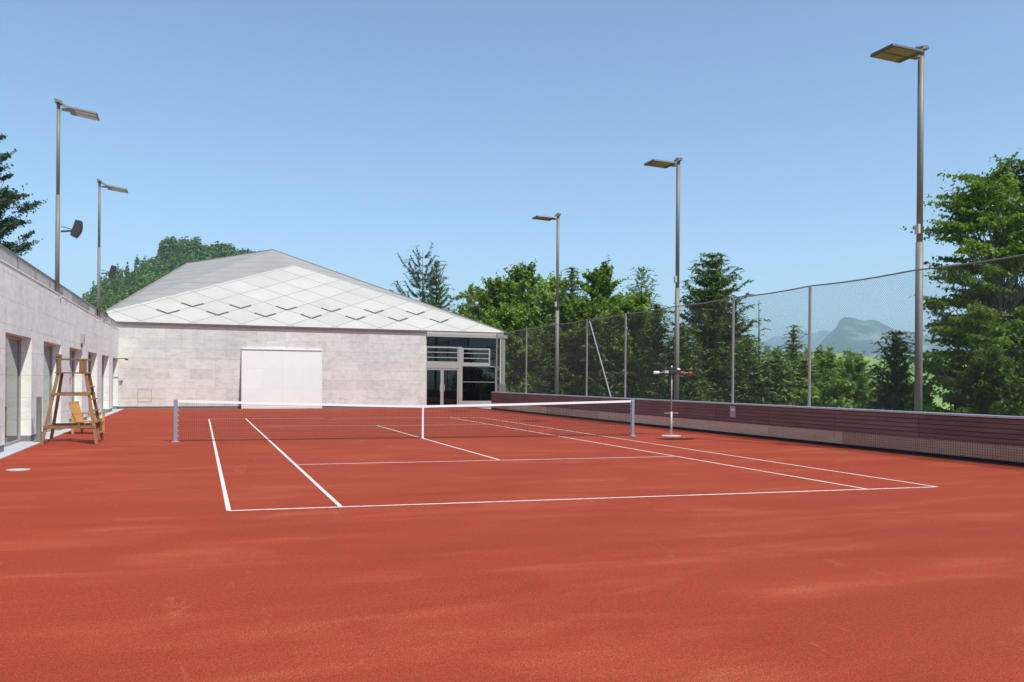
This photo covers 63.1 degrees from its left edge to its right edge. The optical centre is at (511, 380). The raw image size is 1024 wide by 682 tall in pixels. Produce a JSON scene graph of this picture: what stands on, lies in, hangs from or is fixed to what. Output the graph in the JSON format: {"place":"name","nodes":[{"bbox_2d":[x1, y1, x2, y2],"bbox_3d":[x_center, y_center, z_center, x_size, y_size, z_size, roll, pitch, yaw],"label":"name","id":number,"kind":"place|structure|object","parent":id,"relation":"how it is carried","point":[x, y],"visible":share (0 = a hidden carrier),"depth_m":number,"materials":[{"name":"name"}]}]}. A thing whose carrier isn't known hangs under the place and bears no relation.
{"place":"outdoors","nodes":[
{"label":"outdoors","id":0,"kind":"place"},
{"bbox_2d":[0,409,122,458],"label":"path","id":1,"kind":"structure","parent":0,"point":[14,448],"depth_m":20.00,"materials":[{"name":"grey concrete"}]},
{"bbox_2d":[34,397,41,441],"bbox_3d":[-11.646,0.959,20.541,0.160,1.108,0.200,0,0,-20],"label":"grey post","id":2,"kind":"object","parent":1,"relation":"on","point":[38,417],"visible":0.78,"depth_m":20.48,"materials":[{"name":"grey metal"}]},
{"bbox_2d":[89,260,197,303],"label":"hill","id":3,"kind":"structure","parent":0,"point":[139,275],"depth_m":400.85,"materials":[{"name":"green plant"}]},
{"bbox_2d":[82,236,255,312],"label":"hill forest","id":4,"kind":"object","parent":3,"relation":"on","point":[174,252],"visible":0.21,"depth_m":397.08,"materials":[{"name":"green plant"}]},
{"bbox_2d":[0,408,1023,681],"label":"court surface","id":5,"kind":"object","parent":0,"point":[132,548],"visible":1,"depth_m":7.66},
{"bbox_2d":[6,468,30,470],"bbox_3d":[-8.545,1.549,14.441,0.370,0.020,0.370,0,0,-20],"label":"drain cover","id":6,"kind":"object","parent":5,"relation":"on","point":[20,469],"visible":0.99,"depth_m":14.44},
{"bbox_2d":[40,354,103,444],"bbox_3d":[-10.747,0.451,20.458,1.240,2.178,1.362,0,0,-20],"label":"umpire chair","id":7,"kind":"object","parent":5,"relation":"on","point":[54,425],"visible":1,"depth_m":20.18,"materials":[{"name":"brown wood"}]},
{"bbox_2d":[68,401,106,433],"bbox_3d":[-12.145,1.063,23.882,0.796,0.915,0.729,0,0,-6],"label":"wooden armchair","id":8,"kind":"object","parent":5,"relation":"on","point":[76,413],"visible":0.72,"depth_m":23.86,"materials":[{"name":"brown wood"}]},
{"bbox_2d":[208,419,230,509],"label":"court markings","id":9,"kind":"object","parent":5,"relation":"on","point":[226,500],"visible":1,"depth_m":13.55,"materials":[{"name":"paint"}]},
{"bbox_2d":[241,348,321,408],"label":"practice board","id":10,"kind":"object","parent":5,"relation":"on","point":[282,375],"visible":0.95,"depth_m":44.93,"materials":[{"name":"white paint"}]},
{"bbox_2d":[246,419,341,506],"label":"court markings","id":11,"kind":"object","parent":5,"relation":"on","point":[338,504],"visible":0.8,"depth_m":14.07,"materials":[{"name":"paint"}]},
{"bbox_2d":[172,399,635,441],"bbox_3d":[-2.452,1.060,22.928,12.819,1.075,0.180,0,0,-17],"label":"tennis net","id":12,"kind":"object","parent":5,"relation":"on","point":[374,406],"visible":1,"depth_m":22.69,"materials":[{"name":"dark netting"},{"name":"white fabric tape"},{"name":"galvanised steel"}]},
{"bbox_2d":[376,425,499,459],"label":"court markings","id":13,"kind":"object","parent":5,"relation":"on","point":[448,445],"visible":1,"depth_m":19.95,"materials":[{"name":"paint"}]},
{"bbox_2d":[297,456,673,464],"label":"court markings","id":14,"kind":"object","parent":5,"relation":"on","point":[480,460],"visible":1,"depth_m":16.77,"materials":[{"name":"paint"}]},
{"bbox_2d":[229,487,924,510],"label":"court markings","id":15,"kind":"object","parent":5,"relation":"on","point":[564,499],"visible":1,"depth_m":11.34,"materials":[{"name":"paint"}]},
{"bbox_2d":[455,418,865,488],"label":"court markings","id":16,"kind":"object","parent":5,"relation":"on","point":[694,459],"visible":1,"depth_m":16.93,"materials":[{"name":"paint"}]},
{"bbox_2d":[653,366,691,435],"bbox_3d":[4.803,0.606,24.950,1.238,2.100,0.599,0,0,2],"label":"pole stand","id":17,"kind":"object","parent":5,"relation":"on","point":[671,370],"visible":1,"depth_m":24.91,"materials":[{"name":"grey metal"}]},
{"bbox_2d":[480,417,936,486],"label":"court markings","id":18,"kind":"object","parent":5,"relation":"on","point":[750,458],"visible":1,"depth_m":17.25,"materials":[{"name":"paint"}]},
{"bbox_2d":[0,0,1023,381],"label":"sky","id":19,"kind":"structure","parent":0,"point":[345,137],"materials":[{"name":"blue"}]},
{"bbox_2d":[751,330,830,358],"bbox_3d":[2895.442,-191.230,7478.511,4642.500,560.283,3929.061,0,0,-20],"label":"mountain","id":20,"kind":"structure","parent":0,"point":[818,339],"depth_m":7392.74,"materials":[{"name":"stone"}]},
{"bbox_2d":[756,353,1021,409],"bbox_3d":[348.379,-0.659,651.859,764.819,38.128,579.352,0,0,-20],"label":"hill","id":21,"kind":"structure","parent":0,"point":[872,361],"depth_m":522.87,"materials":[{"name":"green plant"}]},
{"bbox_2d":[764,345,775,358],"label":"tree","id":22,"kind":"object","parent":21,"relation":"on","point":[769,349],"visible":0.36,"depth_m":531.83,"materials":[{"name":"green plant"}]},
{"bbox_2d":[813,317,1014,362],"bbox_3d":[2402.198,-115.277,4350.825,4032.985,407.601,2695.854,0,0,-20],"label":"mountain","id":23,"kind":"structure","parent":0,"point":[852,337],"depth_m":3845.04,"materials":[{"name":"stone"}]},
{"bbox_3d":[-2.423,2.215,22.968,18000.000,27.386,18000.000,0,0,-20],"label":"ground","id":24,"kind":"structure","parent":0,"visible":0},
{"bbox_2d":[0,133,47,255],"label":"pine tree","id":25,"kind":"object","parent":24,"relation":"on","point":[8,197],"visible":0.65,"depth_m":42.45,"materials":[{"name":"green plant"}]},
{"bbox_2d":[0,259,118,452],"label":"stone wing","id":26,"kind":"structure","parent":24,"relation":"on","point":[41,325],"depth_m":22.11,"materials":[{"name":"white stone"}]},
{"bbox_2d":[4,335,20,446],"bbox_3d":[-11.623,0.232,19.170,0.075,2.546,2.956,0,0,-20],"label":"window","id":27,"kind":"structure","parent":26,"relation":"in","point":[12,344],"depth_m":19.84,"materials":[{"name":"grey glass"}]},
{"bbox_2d":[43,343,52,431],"bbox_3d":[-13.248,0.219,23.527,0.075,2.546,2.956,0,0,-20],"label":"window","id":28,"kind":"structure","parent":26,"relation":"in","point":[48,349],"depth_m":24.33,"materials":[{"name":"grey glass"}]},
{"bbox_2d":[0,244,114,326],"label":"railing","id":29,"kind":"object","parent":26,"relation":"on","point":[8,256],"visible":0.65,"depth_m":22.91,"materials":[{"name":"beige metal"}]},
{"bbox_2d":[69,349,74,422],"bbox_3d":[-14.872,0.206,27.884,0.075,2.546,2.956,0,0,-20],"label":"window","id":30,"kind":"structure","parent":26,"relation":"in","point":[72,352],"depth_m":28.85,"materials":[{"name":"grey glass"}]},
{"bbox_2d":[54,98,99,298],"bbox_3d":[-13.016,-5.399,24.867,1.200,5.944,0.711,0,0,-20],"label":"floodlight","id":31,"kind":"object","parent":26,"relation":"on","point":[83,113],"visible":0.91,"depth_m":24.67,"materials":[{"name":"grey metal"}]},
{"bbox_2d":[61,220,82,238],"bbox_3d":[-13.104,-4.512,24.837,0.574,0.525,0.300,0,0,-20],"label":"loudspeaker","id":32,"kind":"object","parent":31,"relation":"attached to","point":[76,230],"visible":1,"depth_m":24.76,"materials":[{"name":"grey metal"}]},
{"bbox_2d":[81,334,84,347],"bbox_3d":[-14.995,-1.387,29.157,0.110,0.470,0.280,0,0,-20],"label":"wall box","id":33,"kind":"object","parent":26,"relation":"attached to","point":[82,339],"visible":1,"depth_m":29.04,"materials":[{"name":"beige metal"}]},
{"bbox_2d":[87,353,90,417],"bbox_3d":[-16.496,0.193,32.242,0.075,2.546,2.956,0,0,-20],"label":"window","id":34,"kind":"structure","parent":26,"relation":"in","point":[89,355],"depth_m":33.44,"materials":[{"name":"grey glass"}]},
{"bbox_2d":[102,356,103,411],"bbox_3d":[-18.120,0.180,36.599,0.075,2.546,2.956,0,0,-20],"label":"window","id":35,"kind":"structure","parent":26,"relation":"in","point":[102,356],"depth_m":37.93,"materials":[{"name":"grey glass"}]},
{"bbox_2d":[97,179,127,320],"bbox_3d":[-16.736,-5.429,34.846,1.200,5.944,0.711,0,0,-20],"label":"floodlight","id":36,"kind":"object","parent":26,"relation":"on","point":[114,188],"visible":0.88,"depth_m":34.64,"materials":[{"name":"grey metal"}]},
{"bbox_2d":[101,265,116,277],"bbox_3d":[-16.824,-4.542,34.816,0.574,0.525,0.300,0,0,-20],"label":"loudspeaker","id":37,"kind":"object","parent":36,"relation":"attached to","point":[111,273],"visible":1,"depth_m":34.74,"materials":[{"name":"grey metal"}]},
{"bbox_2d":[105,249,507,408],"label":"stone hall","id":38,"kind":"structure","parent":24,"relation":"on","point":[189,330],"depth_m":46.83,"materials":[{"name":"grey stone"}]},
{"bbox_2d":[426,368,441,404],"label":"door","id":39,"kind":"structure","parent":38,"relation":"in","point":[433,376],"depth_m":48.33,"materials":[{"name":"black glass"}]},
{"bbox_2d":[426,346,458,362],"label":"louvre window","id":40,"kind":"structure","parent":38,"relation":"in","point":[434,354],"depth_m":48.49,"materials":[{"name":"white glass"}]},
{"bbox_2d":[442,369,458,404],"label":"door","id":41,"kind":"structure","parent":38,"relation":"in","point":[450,377],"depth_m":48.69,"materials":[{"name":"black glass"}]},
{"bbox_2d":[426,337,495,347],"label":"clerestory window","id":42,"kind":"structure","parent":38,"relation":"in","point":[431,341],"depth_m":48.86,"materials":[{"name":"black glass"}]},
{"bbox_2d":[462,348,489,363],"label":"louvre window","id":43,"kind":"structure","parent":38,"relation":"in","point":[469,355],"depth_m":49.22,"materials":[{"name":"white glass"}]},
{"bbox_2d":[462,366,495,400],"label":"window","id":44,"kind":"structure","parent":38,"relation":"in","point":[478,382],"depth_m":49.29,"materials":[{"name":"black glass"}]},
{"bbox_2d":[390,242,457,309],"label":"spruce tree","id":45,"kind":"object","parent":24,"relation":"on","point":[417,279],"visible":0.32,"depth_m":73.52,"materials":[{"name":"green plant"}]},
{"bbox_2d":[420,260,455,310],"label":"spruce tree","id":46,"kind":"object","parent":24,"relation":"on","point":[440,295],"visible":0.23,"depth_m":69.72,"materials":[{"name":"green plant"}]},
{"bbox_2d":[448,282,480,320],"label":"broadleaf tree","id":47,"kind":"object","parent":24,"relation":"on","point":[469,294],"visible":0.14,"depth_m":67.69,"materials":[{"name":"green plant"}]},
{"bbox_2d":[461,272,510,324],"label":"broadleaf tree","id":48,"kind":"object","parent":24,"relation":"on","point":[487,299],"visible":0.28,"depth_m":63.21,"materials":[{"name":"green plant"}]},
{"bbox_2d":[478,297,545,392],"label":"broadleaf tree","id":49,"kind":"object","parent":24,"relation":"on","point":[509,318],"visible":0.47,"depth_m":55.26,"materials":[{"name":"green plant"}]},
{"bbox_2d":[493,258,560,379],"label":"broadleaf tree","id":50,"kind":"object","parent":24,"relation":"on","point":[518,283],"visible":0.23,"depth_m":61.37,"materials":[{"name":"green plant"}]},
{"bbox_2d":[532,213,560,394],"bbox_3d":[1.643,-3.122,39.089,1.320,9.604,0.711,0,0,-20],"label":"floodlight","id":51,"kind":"object","parent":24,"relation":"on","point":[546,218],"visible":0.87,"depth_m":39.20,"materials":[{"name":"grey metal"}]},
{"bbox_2d":[520,323,575,394],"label":"spruce tree","id":52,"kind":"object","parent":24,"relation":"on","point":[537,391],"visible":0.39,"depth_m":48.69,"materials":[{"name":"green plant"}]},
{"bbox_2d":[516,271,590,393],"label":"broadleaf tree","id":53,"kind":"object","parent":24,"relation":"on","point":[545,296],"visible":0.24,"depth_m":57.33,"materials":[{"name":"green plant"}]},
{"bbox_2d":[542,267,584,394],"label":"tree","id":54,"kind":"object","parent":24,"relation":"on","point":[571,285],"visible":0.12,"depth_m":55.85,"materials":[{"name":"green plant"}]},
{"bbox_2d":[535,293,606,395],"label":"broadleaf tree","id":55,"kind":"object","parent":24,"relation":"on","point":[579,311],"visible":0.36,"depth_m":49.24,"materials":[{"name":"green plant"}]},
{"bbox_2d":[560,255,628,378],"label":"broadleaf tree","id":56,"kind":"object","parent":24,"relation":"on","point":[596,278],"visible":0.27,"depth_m":53.50,"materials":[{"name":"green plant"}]},
{"bbox_2d":[579,315,635,396],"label":"spruce tree","id":57,"kind":"object","parent":24,"relation":"on","point":[604,386],"visible":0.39,"depth_m":45.66,"materials":[{"name":"green plant"}]},
{"bbox_2d":[586,288,669,397],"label":"broadleaf tree","id":58,"kind":"object","parent":24,"relation":"on","point":[639,302],"visible":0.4,"depth_m":45.93,"materials":[{"name":"green plant"}]},
{"bbox_2d":[618,266,671,370],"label":"fir tree","id":59,"kind":"object","parent":24,"relation":"on","point":[641,278],"visible":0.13,"depth_m":49.90,"materials":[{"name":"green plant"}]},
{"bbox_2d":[627,303,672,399],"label":"spruce tree","id":60,"kind":"object","parent":24,"relation":"on","point":[656,306],"visible":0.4,"depth_m":43.74,"materials":[{"name":"green plant"}]},
{"bbox_2d":[644,158,682,399],"bbox_3d":[5.331,-3.092,29.194,1.320,9.604,0.711,0,0,-20],"label":"floodlight","id":61,"kind":"object","parent":24,"relation":"on","point":[661,163],"visible":0.86,"depth_m":29.31,"materials":[{"name":"grey metal"}]},
{"bbox_2d":[647,325,719,401],"bbox_3d":[7.324,0.208,36.152,3.780,5.301,3.520,0,0,-40],"label":"spruce tree","id":62,"kind":"object","parent":24,"relation":"on","point":[686,377],"visible":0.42,"depth_m":35.66,"materials":[{"name":"green plant"}]},
{"bbox_2d":[652,252,764,401],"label":"spruce tree","id":63,"kind":"object","parent":24,"relation":"on","point":[712,280],"visible":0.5,"depth_m":41.36,"materials":[{"name":"green plant"}]},
{"bbox_2d":[725,317,761,396],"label":"spruce tree","id":64,"kind":"object","parent":24,"relation":"on","point":[743,334],"visible":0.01,"depth_m":43.85,"materials":[{"name":"green plant"}]},
{"bbox_2d":[713,338,786,404],"bbox_3d":[10.902,0.594,37.781,4.413,5.147,4.014,0,0,-20],"label":"fir tree","id":65,"kind":"object","parent":24,"relation":"on","point":[746,374],"visible":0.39,"depth_m":37.71,"materials":[{"name":"green plant"}]},
{"bbox_2d":[491,392,1023,465],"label":"wall","id":66,"kind":"structure","parent":24,"relation":"on","point":[999,439],"depth_m":21.63,"materials":[{"name":"stained brown wood planks"},{"name":"concrete"},{"name":"galvanised steel"}]},
{"bbox_2d":[730,406,735,416],"bbox_3d":[6.755,0.952,25.532,0.010,0.340,0.280,0,0,-20],"label":"notice","id":67,"kind":"object","parent":66,"relation":"attached to","point":[732,411],"visible":1,"depth_m":25.51,"materials":[{"name":"pink"}]},
{"bbox_2d":[496,254,1023,415],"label":"fence","id":68,"kind":"object","parent":66,"relation":"on","point":[809,320],"visible":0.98,"depth_m":24.30,"materials":[{"name":"beige metal"}]},
{"bbox_2d":[748,303,770,379],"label":"dead tree","id":69,"kind":"object","parent":24,"relation":"on","point":[759,330],"visible":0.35,"depth_m":45.99,"materials":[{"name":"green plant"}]},
{"bbox_2d":[748,350,805,405],"bbox_3d":[11.748,0.939,37.063,3.339,4.600,3.387,0,0,-20],"label":"fir tree","id":70,"kind":"object","parent":24,"relation":"on","point":[777,380],"visible":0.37,"depth_m":36.70,"materials":[{"name":"green plant"}]},
{"bbox_2d":[779,324,807,385],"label":"fir tree","id":71,"kind":"object","parent":24,"relation":"on","point":[796,347],"visible":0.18,"depth_m":43.88,"materials":[{"name":"green plant"}]},
{"bbox_2d":[785,358,824,398],"bbox_3d":[13.203,1.191,38.086,3.155,4.553,3.098,0,0,18],"label":"fir tree","id":72,"kind":"object","parent":24,"relation":"on","point":[804,366],"visible":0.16,"depth_m":37.83,"materials":[{"name":"green plant"}]},
{"bbox_2d":[787,362,873,408],"bbox_3d":[13.020,1.257,33.368,3.840,3.976,3.163,0,0,-43],"label":"shrub","id":73,"kind":"object","parent":24,"relation":"on","point":[816,399],"visible":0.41,"depth_m":32.68,"materials":[{"name":"green plant"}]},
{"bbox_2d":[797,343,866,397],"bbox_3d":[15.015,1.005,39.960,3.422,5.634,3.888,0,0,-20],"label":"broadleaf tree","id":74,"kind":"object","parent":24,"relation":"on","point":[818,353],"visible":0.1,"depth_m":39.40,"materials":[{"name":"green plant"}]},
{"bbox_2d":[835,349,888,409],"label":"broadleaf tree","id":75,"kind":"object","parent":24,"relation":"on","point":[855,362],"visible":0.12,"depth_m":43.48,"materials":[{"name":"green plant"}]},
{"bbox_2d":[870,43,928,411],"bbox_3d":[9.023,-3.063,19.290,1.320,9.604,0.711,0,0,-20],"label":"floodlight","id":76,"kind":"object","parent":24,"relation":"on","point":[896,53],"visible":0.81,"depth_m":19.41,"materials":[{"name":"grey metal"}]},
{"bbox_2d":[885,367,913,410],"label":"shrub","id":77,"kind":"object","parent":24,"relation":"on","point":[909,377],"visible":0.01,"depth_m":43.68,"materials":[{"name":"green plant"}]},
{"bbox_2d":[860,330,944,410],"bbox_3d":[17.461,0.876,38.249,4.025,6.450,4.306,0,0,-20],"label":"fir tree","id":78,"kind":"object","parent":24,"relation":"on","point":[885,384],"visible":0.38,"depth_m":37.79,"materials":[{"name":"green plant"}]},
{"bbox_2d":[901,378,934,411],"bbox_3d":[16.613,1.767,34.057,1.634,3.978,1.542,0,0,8],"label":"shrub","id":79,"kind":"object","parent":24,"relation":"on","point":[923,398],"visible":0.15,"depth_m":33.72,"materials":[{"name":"green plant"}]},
{"bbox_2d":[899,148,1023,415],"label":"broadleaf tree","id":80,"kind":"object","parent":24,"relation":"on","point":[966,223],"visible":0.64,"depth_m":30.45,"materials":[{"name":"green plant"}]},
{"bbox_2d":[924,335,1023,415],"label":"shrub","id":81,"kind":"object","parent":24,"relation":"on","point":[1000,386],"visible":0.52,"depth_m":26.55,"materials":[{"name":"green plant"}]},
{"bbox_2d":[931,154,1023,406],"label":"broadleaf tree","id":82,"kind":"object","parent":24,"relation":"on","point":[1018,169],"visible":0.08,"depth_m":33.49,"materials":[{"name":"green plant"}]}
]}

